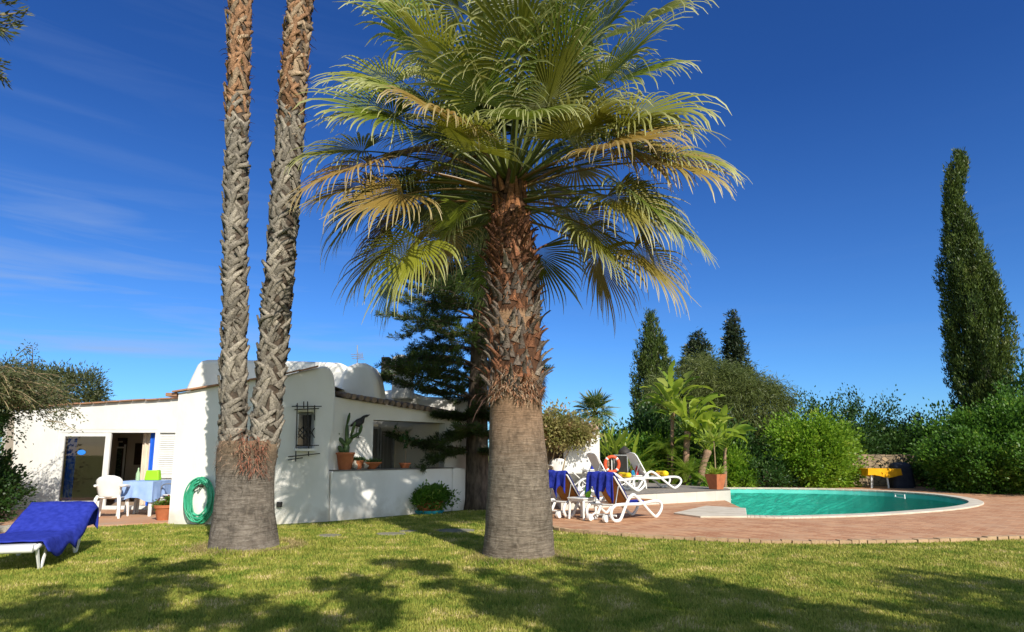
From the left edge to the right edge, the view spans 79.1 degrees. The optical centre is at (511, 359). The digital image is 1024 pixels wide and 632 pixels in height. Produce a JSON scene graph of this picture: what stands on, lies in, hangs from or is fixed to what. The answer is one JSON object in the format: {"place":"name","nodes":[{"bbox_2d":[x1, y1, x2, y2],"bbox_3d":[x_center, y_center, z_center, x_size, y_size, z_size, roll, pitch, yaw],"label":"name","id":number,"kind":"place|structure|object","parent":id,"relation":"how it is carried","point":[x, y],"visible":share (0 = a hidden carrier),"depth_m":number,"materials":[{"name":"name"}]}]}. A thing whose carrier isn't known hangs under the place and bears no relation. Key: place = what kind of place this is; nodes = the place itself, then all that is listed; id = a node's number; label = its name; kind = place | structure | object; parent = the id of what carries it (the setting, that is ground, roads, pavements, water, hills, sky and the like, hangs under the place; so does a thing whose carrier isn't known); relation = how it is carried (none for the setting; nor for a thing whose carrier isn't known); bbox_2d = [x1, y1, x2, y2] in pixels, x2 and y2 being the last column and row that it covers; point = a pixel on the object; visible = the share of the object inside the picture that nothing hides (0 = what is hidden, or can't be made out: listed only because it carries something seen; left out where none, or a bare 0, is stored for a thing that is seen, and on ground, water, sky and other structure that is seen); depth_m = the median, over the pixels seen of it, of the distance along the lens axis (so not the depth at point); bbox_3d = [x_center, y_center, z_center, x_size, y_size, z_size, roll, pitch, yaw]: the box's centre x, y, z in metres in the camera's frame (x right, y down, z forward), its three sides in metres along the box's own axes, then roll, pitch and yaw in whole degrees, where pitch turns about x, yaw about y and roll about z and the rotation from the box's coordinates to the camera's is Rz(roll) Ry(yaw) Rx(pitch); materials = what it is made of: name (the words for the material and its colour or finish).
{"place":"outdoors","nodes":[
{"label":"outdoors","id":0,"kind":"place"},
{"bbox_2d":[0,510,167,533],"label":"terrace paving","id":1,"kind":"structure","parent":0,"point":[109,518],"depth_m":12.86,"materials":[{"name":"tile"}]},
{"bbox_2d":[0,440,41,521],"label":"flowering shrub","id":2,"kind":"object","parent":1,"relation":"on","point":[10,484],"visible":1,"depth_m":12.48,"materials":[{"name":"green plant"}]},
{"bbox_2d":[93,475,130,518],"bbox_3d":[-8.463,2.894,13.076,0.648,0.889,0.617,2,-9,-16],"label":"garden chair","id":3,"kind":"object","parent":1,"relation":"on","point":[108,486],"visible":0.99,"depth_m":12.91,"materials":[{"name":"white plastic"}]},
{"bbox_2d":[116,498,165,515],"bbox_3d":[-8.106,3.059,13.660,0.760,0.726,0.760,0,-8,0],"label":"terrace table","id":4,"kind":"object","parent":1,"relation":"on","point":[149,507],"visible":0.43,"depth_m":13.30,"materials":[{"name":"white plastic"}]},
{"bbox_2d":[115,480,171,501],"bbox_3d":[-8.106,2.905,13.680,0.860,0.440,0.856,0,-8,0],"label":"blue tablecloth","id":5,"kind":"object","parent":4,"relation":"on","point":[148,490],"visible":0.82,"depth_m":13.31,"materials":[{"name":"fabric"}]},
{"bbox_2d":[144,470,160,479],"bbox_3d":[-8.006,2.592,13.831,0.316,0.220,0.138,0,-8,0],"label":"lime bag","id":6,"kind":"object","parent":5,"relation":"on","point":[152,474],"visible":1,"depth_m":13.77,"materials":[{"name":"plastic"}]},
{"bbox_2d":[124,498,158,513],"bbox_3d":[-8.477,3.077,14.298,0.648,0.889,0.617,-7,-11,39],"label":"garden chair","id":7,"kind":"object","parent":1,"relation":"on","point":[135,504],"visible":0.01,"depth_m":13.89,"materials":[{"name":"white plastic"}]},
{"bbox_2d":[151,495,169,519],"bbox_3d":[-7.074,3.014,12.658,0.544,0.521,0.408,4,-9,-24],"label":"geranium pot","id":8,"kind":"object","parent":1,"relation":"on","point":[162,509],"visible":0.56,"depth_m":12.52,"materials":[{"name":"ceramic"}]},
{"bbox_2d":[0,457,1023,631],"bbox_3d":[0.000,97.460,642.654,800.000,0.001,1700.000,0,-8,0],"label":"ground","id":9,"kind":"structure","parent":0,"point":[209,525],"depth_m":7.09,"materials":[{"name":"plant"}]},
{"bbox_2d":[0,525,9,532],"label":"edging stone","id":10,"kind":"object","parent":9,"relation":"on","point":[4,528],"visible":0.54,"depth_m":10.64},
{"bbox_2d":[0,0,33,88],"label":"olive tree","id":11,"kind":"object","parent":9,"relation":"on","point":[4,30],"visible":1,"depth_m":5.47,"materials":[{"name":"green plant"}]},
{"bbox_2d":[0,538,80,568],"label":"sun lounger","id":12,"kind":"object","parent":9,"relation":"on","point":[17,548],"visible":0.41,"depth_m":7.31,"materials":[{"name":"white plastic"}]},
{"bbox_2d":[0,501,98,555],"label":"blue towel","id":13,"kind":"object","parent":12,"relation":"on","point":[56,527],"visible":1,"depth_m":8.46,"materials":[{"name":"fabric"}]},
{"bbox_2d":[0,339,90,454],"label":"weeping bush","id":14,"kind":"object","parent":9,"relation":"on","point":[24,390],"visible":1,"depth_m":11.54,"materials":[{"name":"green plant"}]},
{"bbox_2d":[0,351,117,445],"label":"olive tree","id":15,"kind":"object","parent":9,"relation":"on","point":[99,393],"visible":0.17,"depth_m":24.87,"materials":[{"name":"green plant"}]},
{"bbox_2d":[1,345,467,523],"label":"villa","id":16,"kind":"object","parent":9,"relation":"on","point":[173,436],"visible":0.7,"depth_m":14.34,"materials":[{"name":"white paint"}]},
{"bbox_2d":[51,430,156,508],"bbox_3d":[-9.875,2.675,15.100,2.430,1.893,0.145,0,-8,0],"label":"sliding door","id":17,"kind":"structure","parent":16,"relation":"in","point":[62,434],"depth_m":15.10,"materials":[{"name":"white metal"}]},
{"bbox_2d":[115,438,127,480],"bbox_3d":[-12.954,3.429,19.696,1.293,1.840,0.108,0,-8,0],"label":"inner doorway","id":18,"kind":"structure","parent":16,"relation":"in","point":[122,447],"depth_m":19.72,"materials":[{"name":"brown wood"}]},
{"bbox_2d":[183,476,214,523],"bbox_3d":[-6.096,2.750,12.096,0.602,0.910,0.222,0,-8,0],"label":"garden hose","id":19,"kind":"object","parent":16,"relation":"attached to","point":[201,518],"visible":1,"depth_m":12.05,"materials":[{"name":"green plastic"}]},
{"bbox_2d":[294,412,316,450],"bbox_3d":[-4.235,1.479,12.665,0.422,0.793,0.381,5,-10,-31],"label":"window","id":20,"kind":"structure","parent":16,"relation":"in","point":[302,416],"depth_m":12.70,"materials":[{"name":"glass"}]},
{"bbox_2d":[350,414,369,437],"bbox_3d":[-3.333,1.469,13.595,0.503,0.533,0.094,7,-11,-40],"label":"wall bird","id":21,"kind":"object","parent":16,"relation":"attached to","point":[359,421],"depth_m":13.56,"materials":[{"name":"black metal"}]},
{"bbox_2d":[372,427,394,468],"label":"patio door","id":22,"kind":"structure","parent":16,"relation":"in","point":[383,447],"depth_m":16.36,"materials":[{"name":"glass"}]},
{"bbox_2d":[207,0,316,551],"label":"twin palm","id":23,"kind":"object","parent":9,"relation":"on","point":[243,517],"visible":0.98,"depth_m":9.68,"materials":[{"name":"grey plant"}]},
{"bbox_2d":[177,535,585,567],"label":"dry grass","id":24,"kind":"structure","parent":9,"relation":"on","point":[293,542],"depth_m":8.63,"materials":[{"name":"plant"}]},
{"bbox_2d":[377,532,404,535],"bbox_3d":[-2.078,3.002,10.633,0.512,0.026,0.339,0,-8,0],"label":"stepping stone","id":25,"kind":"object","parent":9,"relation":"on","point":[390,533],"visible":0.72,"depth_m":10.61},
{"bbox_2d":[329,467,465,520],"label":"garden wall","id":26,"kind":"structure","parent":9,"relation":"on","point":[366,493],"depth_m":13.55,"materials":[{"name":"white paint"}]},
{"bbox_2d":[336,413,362,469],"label":"potted cactus","id":27,"kind":"object","parent":26,"relation":"on","point":[345,456],"visible":1,"depth_m":13.16,"materials":[{"name":"ceramic"}]},
{"bbox_2d":[353,456,365,468],"bbox_3d":[-3.306,2.227,13.384,0.325,0.296,0.308,0,-8,0],"label":"succulent pot","id":28,"kind":"object","parent":26,"relation":"on","point":[360,460],"visible":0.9,"depth_m":13.33,"materials":[{"name":"ceramic"}]},
{"bbox_2d":[365,458,381,468],"bbox_3d":[-3.103,2.284,13.628,0.494,0.257,0.454,0,-8,0],"label":"succulent bowl","id":29,"kind":"object","parent":26,"relation":"on","point":[373,463],"visible":0.83,"depth_m":13.50,"materials":[{"name":"ceramic"}]},
{"bbox_2d":[392,422,422,467],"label":"leafy sapling","id":30,"kind":"object","parent":26,"relation":"on","point":[406,445],"visible":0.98,"depth_m":14.40,"materials":[{"name":"plant"}]},
{"bbox_2d":[415,509,443,513],"bbox_3d":[-1.906,3.504,14.244,0.700,0.080,0.700,0,-8,0],"label":"plant tray","id":31,"kind":"object","parent":9,"relation":"on","point":[430,512],"visible":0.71,"depth_m":13.96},
{"bbox_2d":[409,479,460,514],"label":"potted shrub","id":32,"kind":"object","parent":31,"relation":"on","point":[439,495],"visible":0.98,"depth_m":14.03,"materials":[{"name":"green plant"}]},
{"bbox_2d":[437,529,474,532],"bbox_3d":[-1.007,3.064,11.052,0.679,0.026,0.515,0,-8,0],"label":"stepping stone","id":33,"kind":"object","parent":9,"relation":"on","point":[456,530],"visible":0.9,"depth_m":11.01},
{"bbox_2d":[373,126,553,510],"bbox_3d":[-1.193,-1.463,16.022,4.581,10.570,5.750,0,-8,0],"label":"pine tree","id":34,"kind":"object","parent":9,"relation":"on","point":[427,362],"visible":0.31,"depth_m":14.98,"materials":[{"name":"green plant"}]},
{"bbox_2d":[283,0,751,560],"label":"fan palm","id":35,"kind":"object","parent":9,"relation":"on","point":[481,100],"visible":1,"depth_m":8.54,"materials":[{"name":"green plant"}]},
{"bbox_2d":[730,489,966,515],"bbox_3d":[9.563,4.876,18.081,7.636,1.500,10.729,-1,-9,7],"label":"pool basin","id":36,"kind":"object","parent":9,"relation":"in","point":[813,499],"visible":0.19,"depth_m":22.95,"materials":[{"name":"tile"}]},
{"bbox_2d":[734,493,952,514],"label":"pool water","id":37,"kind":"structure","parent":36,"relation":"in","point":[833,508],"depth_m":18.77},
{"bbox_2d":[850,453,934,485],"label":"stone wall","id":38,"kind":"structure","parent":9,"relation":"on","point":[883,459],"depth_m":25.66,"materials":[{"name":"stone"}]},
{"bbox_2d":[905,428,940,486],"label":"laurel bush","id":39,"kind":"object","parent":9,"relation":"on","point":[916,473],"visible":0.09,"depth_m":25.11,"materials":[{"name":"green plant"}]},
{"bbox_2d":[935,377,1023,494],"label":"laurel bush","id":40,"kind":"object","parent":9,"relation":"on","point":[1012,438],"visible":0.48,"depth_m":20.92,"materials":[{"name":"green plant"}]},
{"bbox_2d":[944,384,1023,492],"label":"laurel bush","id":41,"kind":"object","parent":9,"relation":"on","point":[998,409],"visible":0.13,"depth_m":21.92,"materials":[{"name":"green plant"}]},
{"bbox_2d":[992,333,1023,400],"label":"tree","id":42,"kind":"object","parent":9,"relation":"on","point":[1020,382],"visible":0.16,"depth_m":24.19,"materials":[{"name":"green plant"}]},
{"bbox_2d":[0,0,1023,452],"label":"sky","id":43,"kind":"structure","parent":0,"point":[845,119],"materials":[{"name":"blue"}]},
{"bbox_2d":[551,486,1023,540],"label":"patio paving","id":44,"kind":"structure","parent":0,"point":[997,514],"depth_m":12.12,"materials":[{"name":"tile"}]},
{"bbox_2d":[550,470,611,517],"bbox_3d":[1.440,2.980,13.856,0.676,1.006,1.906,-8,-12,43],"label":"sun lounger","id":45,"kind":"object","parent":44,"relation":"on","point":[562,496],"visible":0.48,"depth_m":13.44,"materials":[{"name":"white plastic"}]},
{"bbox_2d":[548,470,579,497],"bbox_3d":[1.346,2.804,13.782,0.663,0.693,1.412,-8,-12,43],"label":"blue towel","id":46,"kind":"object","parent":45,"relation":"on","point":[556,479],"visible":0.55,"depth_m":13.27,"materials":[{"name":"fabric"}]},
{"bbox_2d":[567,496,596,519],"bbox_3d":[1.475,3.112,12.959,0.460,0.442,0.460,8,-12,-43],"label":"side table","id":47,"kind":"object","parent":44,"relation":"on","point":[582,499],"visible":0.86,"depth_m":12.90,"materials":[{"name":"white plastic"}]},
{"bbox_2d":[599,422,632,467],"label":"paddle leaf plant","id":48,"kind":"object","parent":44,"relation":"on","point":[607,444],"visible":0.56,"depth_m":23.66,"materials":[{"name":"plant"}]},
{"bbox_2d":[600,423,635,454],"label":"paddle leaf plant","id":49,"kind":"object","parent":44,"relation":"on","point":[625,439],"visible":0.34,"depth_m":23.44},
{"bbox_2d":[585,471,662,522],"bbox_3d":[2.353,2.858,13.039,1.906,1.006,0.676,8,-12,-43],"label":"sun lounger","id":50,"kind":"object","parent":44,"relation":"on","point":[620,501],"visible":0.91,"depth_m":12.69,"materials":[{"name":"white plastic"}]},
{"bbox_2d":[585,471,643,502],"bbox_3d":[2.249,2.686,12.973,1.414,0.699,0.692,8,-12,-43],"label":"blue towel","id":51,"kind":"object","parent":50,"relation":"on","point":[598,481],"visible":0.8,"depth_m":12.53,"materials":[{"name":"fabric"}]},
{"bbox_2d":[611,433,656,472],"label":"paddle leaf plant","id":52,"kind":"object","parent":44,"relation":"on","point":[635,446],"visible":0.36,"depth_m":23.09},
{"bbox_2d":[550,488,730,509],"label":"deck wall","id":53,"kind":"structure","parent":44,"relation":"on","point":[686,497],"depth_m":17.12,"materials":[{"name":"paint"}]},
{"bbox_2d":[552,482,730,495],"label":"raised deck","id":54,"kind":"structure","parent":53,"relation":"on","point":[652,488],"depth_m":18.26,"materials":[{"name":"tile"}]},
{"bbox_2d":[548,458,567,470],"bbox_3d":[1.475,3.648,19.967,0.648,0.889,0.617,1,-9,-10],"label":"garden chair","id":55,"kind":"object","parent":54,"relation":"on","point":[556,464],"visible":0.45,"depth_m":19.79,"materials":[{"name":"white plastic"}]},
{"bbox_2d":[542,415,599,485],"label":"pool house","id":56,"kind":"structure","parent":54,"relation":"on","point":[576,462],"depth_m":20.15,"materials":[{"name":"white paint"}]},
{"bbox_2d":[542,397,606,470],"bbox_3d":[1.631,2.623,19.742,2.785,2.862,1.737,0,-8,0],"label":"bougainvillea","id":57,"kind":"object","parent":54,"relation":"on","point":[569,429],"visible":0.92,"depth_m":19.57,"materials":[{"name":"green plant"}]},
{"bbox_2d":[570,471,586,484],"bbox_3d":[2.187,3.828,19.780,0.620,0.489,0.360,0,-8,0],"label":"folding trestle","id":58,"kind":"object","parent":54,"relation":"on","point":[585,474],"visible":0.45,"depth_m":19.64,"materials":[{"name":"white plastic"}]},
{"bbox_2d":[577,452,645,492],"bbox_3d":[2.783,3.188,17.506,1.906,1.099,0.676,3,-9,-20],"label":"sun lounger","id":59,"kind":"object","parent":54,"relation":"on","point":[594,461],"visible":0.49,"depth_m":17.34,"materials":[{"name":"white plastic"}]},
{"bbox_2d":[618,472,630,477],"bbox_3d":[3.194,3.299,17.640,0.159,0.155,0.560,3,-9,-20],"label":"yellow towel","id":60,"kind":"object","parent":59,"relation":"on","point":[626,475],"visible":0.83,"depth_m":17.46,"materials":[{"name":"fabric"}]},
{"bbox_2d":[604,455,620,472],"bbox_3d":[3.196,3.563,19.787,0.544,0.992,0.134,0,-8,0],"label":"lifebuoy","id":61,"kind":"object","parent":54,"relation":"on","point":[607,458],"visible":0.94,"depth_m":19.77,"materials":[{"name":"orange plastic"}]},
{"bbox_2d":[613,455,627,473],"bbox_3d":[3.518,3.592,20.009,0.460,1.000,0.045,0,-8,0],"label":"notice board","id":62,"kind":"object","parent":54,"relation":"on","point":[623,459],"visible":0.47,"depth_m":20.03,"materials":[{"name":"grey metal"}]},
{"bbox_2d":[618,446,630,485],"bbox_3d":[3.688,3.483,20.228,0.500,1.280,0.500,0,-8,0],"label":"parasol base","id":63,"kind":"object","parent":54,"relation":"on","point":[624,450],"visible":0.45,"depth_m":20.15,"materials":[{"name":"metal"}]},
{"bbox_2d":[627,475,646,488],"bbox_3d":[3.778,3.709,18.753,0.460,0.402,0.460,3,-9,-18],"label":"side table","id":64,"kind":"object","parent":54,"relation":"on","point":[639,480],"visible":0.45,"depth_m":18.59,"materials":[{"name":"white plastic"}]},
{"bbox_2d":[621,449,668,482],"bbox_3d":[4.940,3.991,23.293,2.150,1.377,2.313,0,-8,0],"label":"cycad","id":65,"kind":"object","parent":54,"relation":"on","point":[646,466],"visible":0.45,"depth_m":23.08,"materials":[{"name":"green plant"}]},
{"bbox_2d":[621,452,681,488],"bbox_3d":[4.159,3.389,18.852,1.906,1.099,0.676,3,-9,-18],"label":"sun lounger","id":66,"kind":"object","parent":54,"relation":"on","point":[632,458],"visible":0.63,"depth_m":18.64,"materials":[{"name":"white plastic"}]},
{"bbox_2d":[698,428,728,488],"bbox_3d":[6.050,2.939,18.521,1.004,1.852,1.125,5,-10,-33],"label":"potted frangipani","id":67,"kind":"object","parent":54,"relation":"on","point":[715,478],"visible":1,"depth_m":18.39,"materials":[{"name":"plant"}]},
{"bbox_2d":[642,435,701,482],"bbox_3d":[6.178,4.053,24.506,2.335,2.091,2.259,5,-10,-30],"label":"feather palm","id":68,"kind":"object","parent":44,"relation":"on","point":[667,449],"visible":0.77,"depth_m":24.36,"materials":[{"name":"green plant"}]},
{"bbox_2d":[639,359,715,483],"bbox_3d":[6.159,2.591,24.660,2.983,5.027,2.948,8,-11,-42],"label":"paddle leaf plant","id":69,"kind":"object","parent":44,"relation":"on","point":[672,390],"visible":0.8,"depth_m":24.52,"materials":[{"name":"plant"}]},
{"bbox_2d":[642,392,724,484],"bbox_3d":[6.943,3.167,24.009,2.910,3.699,2.986,2,-9,-16],"label":"paddle leaf plant","id":70,"kind":"object","parent":44,"relation":"on","point":[677,406],"visible":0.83,"depth_m":23.71,"materials":[{"name":"plant"}]},
{"bbox_2d":[659,449,708,486],"bbox_3d":[6.505,4.033,22.908,2.128,1.433,2.037,5,-10,-33],"label":"cycad","id":71,"kind":"object","parent":44,"relation":"on","point":[688,468],"visible":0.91,"depth_m":22.70,"materials":[{"name":"green plant"}]},
{"bbox_2d":[674,409,747,486],"bbox_3d":[7.473,3.440,23.548,2.526,3.039,2.726,-5,-10,30],"label":"paddle leaf plant","id":72,"kind":"object","parent":44,"relation":"on","point":[692,421],"visible":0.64,"depth_m":23.42,"materials":[{"name":"plant"}]},
{"bbox_2d":[694,404,756,486],"bbox_3d":[8.207,3.437,24.314,2.411,3.253,2.465,0,-8,0],"label":"paddle leaf plant","id":73,"kind":"object","parent":44,"relation":"on","point":[742,428],"visible":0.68,"depth_m":24.05,"materials":[{"name":"plant"}]},
{"bbox_2d":[553,525,1023,544],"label":"patio edging","id":74,"kind":"object","parent":44,"relation":"on","point":[816,541],"visible":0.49,"depth_m":9.70,"materials":[{"name":"brick"}]},
{"bbox_2d":[674,487,983,518],"bbox_3d":[9.141,4.132,17.938,8.475,0.170,12.020,-2,-9,15],"label":"pool coping","id":75,"kind":"object","parent":44,"relation":"on","point":[715,512],"visible":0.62,"depth_m":14.40,"materials":[{"name":"stone"}]},
{"bbox_2d":[870,475,889,487],"bbox_3d":[14.337,4.644,24.125,1.220,0.728,0.620,0,-8,0],"label":"poolside table","id":76,"kind":"object","parent":44,"relation":"on","point":[871,478],"visible":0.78,"depth_m":23.84,"materials":[{"name":"white plastic"}]},
{"bbox_2d":[857,468,901,477],"bbox_3d":[14.337,4.433,24.163,1.395,0.340,0.770,0,-8,0],"label":"yellow tablecloth","id":77,"kind":"object","parent":76,"relation":"on","point":[887,472],"visible":0.95,"depth_m":23.83,"materials":[{"name":"yellow fabric"}]},
{"bbox_2d":[889,462,915,487],"bbox_3d":[15.148,4.513,24.140,0.868,0.985,0.641,0,-8,0],"label":"covered barbecue","id":78,"kind":"object","parent":44,"relation":"on","point":[905,479],"visible":0.93,"depth_m":23.88,"materials":[{"name":"fabric"}]},
{"bbox_2d":[908,396,1023,494],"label":"laurel bush","id":79,"kind":"object","parent":44,"relation":"on","point":[944,467],"visible":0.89,"depth_m":21.30,"materials":[{"name":"green plant"}]},
{"bbox_2d":[790,385,874,448],"bbox_3d":[14.100,2.907,28.562,4.346,3.870,5.357,-4,-10,27],"label":"loose tree","id":80,"kind":"object","parent":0,"point":[815,404],"visible":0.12,"depth_m":28.36,"materials":[{"name":"green plant"}]},
{"bbox_2d":[835,383,922,454],"bbox_3d":[16.801,2.874,28.526,4.147,3.779,3.940,-8,-12,44],"label":"loose tree","id":81,"kind":"object","parent":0,"point":[853,407],"visible":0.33,"depth_m":27.85,"materials":[{"name":"green plant"}]},
{"bbox_2d":[884,404,933,443],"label":"loose tree","id":82,"kind":"object","parent":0,"point":[917,417],"visible":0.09,"depth_m":28.49,"materials":[{"name":"green plant"}]},
{"bbox_2d":[889,397,964,461],"bbox_3d":[18.336,3.053,26.316,4.325,2.982,3.724,0,-8,0],"label":"loose tree","id":83,"kind":"object","parent":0,"point":[925,429],"visible":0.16,"depth_m":26.43,"materials":[{"name":"green plant"}]},
{"label":"planting bed","id":84,"kind":"structure","parent":0,"visible":0},
{"bbox_2d":[572,387,619,430],"bbox_3d":[3.615,3.301,26.807,2.323,4.204,2.256,0,-8,0],"label":"fan palm","id":85,"kind":"object","parent":84,"relation":"on","point":[595,402],"visible":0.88,"depth_m":26.74,"materials":[{"name":"green plant"}]},
{"bbox_2d":[588,406,630,471],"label":"dark shrub","id":86,"kind":"object","parent":84,"relation":"on","point":[602,458],"visible":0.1,"depth_m":25.94,"materials":[{"name":"green plant"}]},
{"bbox_2d":[610,420,663,482],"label":"garden shrub","id":87,"kind":"object","parent":84,"relation":"on","point":[639,452],"visible":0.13,"depth_m":24.68,"materials":[{"name":"green plant"}]},
{"bbox_2d":[628,307,675,424],"bbox_3d":[7.581,1.690,33.072,2.916,9.234,2.911,0,-8,0],"label":"cypress","id":88,"kind":"object","parent":84,"relation":"on","point":[651,350],"visible":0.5,"depth_m":32.98,"materials":[{"name":"green plant"}]},
{"bbox_2d":[621,388,690,460],"bbox_3d":[5.913,3.339,26.663,3.225,4.347,3.527,-7,-11,40],"label":"dark shrub","id":89,"kind":"object","parent":84,"relation":"on","point":[642,424],"visible":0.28,"depth_m":26.41,"materials":[{"name":"green plant"}]},
{"bbox_2d":[630,426,682,483],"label":"garden shrub","id":90,"kind":"object","parent":84,"relation":"on","point":[663,456],"visible":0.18,"depth_m":24.95,"materials":[{"name":"green plant"}]},
{"bbox_2d":[653,453,729,486],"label":"garden shrub","id":91,"kind":"object","parent":84,"relation":"on","point":[694,474],"visible":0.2,"depth_m":24.36,"materials":[{"name":"green plant"}]},
{"bbox_2d":[682,472,706,486],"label":"arching plant","id":92,"kind":"object","parent":84,"relation":"on","point":[694,478],"visible":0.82,"depth_m":22.62,"materials":[{"name":"green plant"}]},
{"bbox_2d":[674,327,721,456],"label":"conifer","id":93,"kind":"object","parent":84,"relation":"on","point":[701,340],"visible":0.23,"depth_m":40.27,"materials":[{"name":"green plant"}]},
{"bbox_2d":[659,404,773,470],"bbox_3d":[8.170,3.589,26.268,5.879,3.770,3.496,0,-8,0],"label":"dark shrub","id":94,"kind":"object","parent":84,"relation":"on","point":[696,453],"visible":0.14,"depth_m":25.83,"materials":[{"name":"green plant"}]},
{"bbox_2d":[633,343,802,450],"bbox_3d":[9.719,2.454,29.523,8.282,6.938,5.054,0,-8,0],"label":"fine leaved tree","id":95,"kind":"object","parent":84,"relation":"on","point":[763,397],"visible":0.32,"depth_m":28.73,"materials":[{"name":"green plant"}]},
{"bbox_2d":[698,435,758,486],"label":"garden shrub","id":96,"kind":"object","parent":84,"relation":"on","point":[734,455],"visible":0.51,"depth_m":24.47,"materials":[{"name":"green plant"}]},
{"bbox_2d":[717,460,759,486],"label":"garden shrub","id":97,"kind":"object","parent":84,"relation":"on","point":[735,481],"visible":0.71,"depth_m":24.11,"materials":[{"name":"green plant"}]},
{"bbox_2d":[716,309,764,401],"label":"conifer","id":98,"kind":"object","parent":84,"relation":"on","point":[732,338],"visible":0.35,"depth_m":41.31,"materials":[{"name":"green plant"}]},
{"bbox_2d":[730,445,804,487],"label":"shrub","id":99,"kind":"object","parent":84,"relation":"on","point":[766,473],"visible":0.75,"depth_m":24.24,"materials":[{"name":"green plant"}]},
{"bbox_2d":[741,417,801,480],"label":"hedge","id":100,"kind":"object","parent":84,"relation":"on","point":[763,438],"visible":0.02,"depth_m":27.49,"materials":[{"name":"green plant"}]},
{"bbox_2d":[751,402,874,487],"bbox_3d":[12.181,3.459,25.101,4.655,3.613,3.591,-3,-9,22],"label":"round bush","id":101,"kind":"object","parent":84,"relation":"on","point":[825,451],"visible":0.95,"depth_m":24.39,"materials":[{"name":"green plant"}]},
{"bbox_2d":[830,410,892,467],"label":"hedge","id":102,"kind":"object","parent":84,"relation":"on","point":[871,448],"visible":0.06,"depth_m":26.43,"materials":[{"name":"green plant"}]},
{"bbox_2d":[860,419,920,454],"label":"bush","id":103,"kind":"object","parent":84,"relation":"on","point":[895,445],"visible":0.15,"depth_m":26.73,"materials":[{"name":"green plant"}]},
{"bbox_2d":[884,410,947,452],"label":"hedge","id":104,"kind":"object","parent":84,"relation":"on","point":[918,437],"visible":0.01,"depth_m":27.04,"materials":[{"name":"green plant"}]},
{"bbox_2d":[931,147,1023,412],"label":"cypress","id":105,"kind":"object","parent":84,"relation":"on","point":[974,307],"visible":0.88,"depth_m":26.17,"materials":[{"name":"green plant"}]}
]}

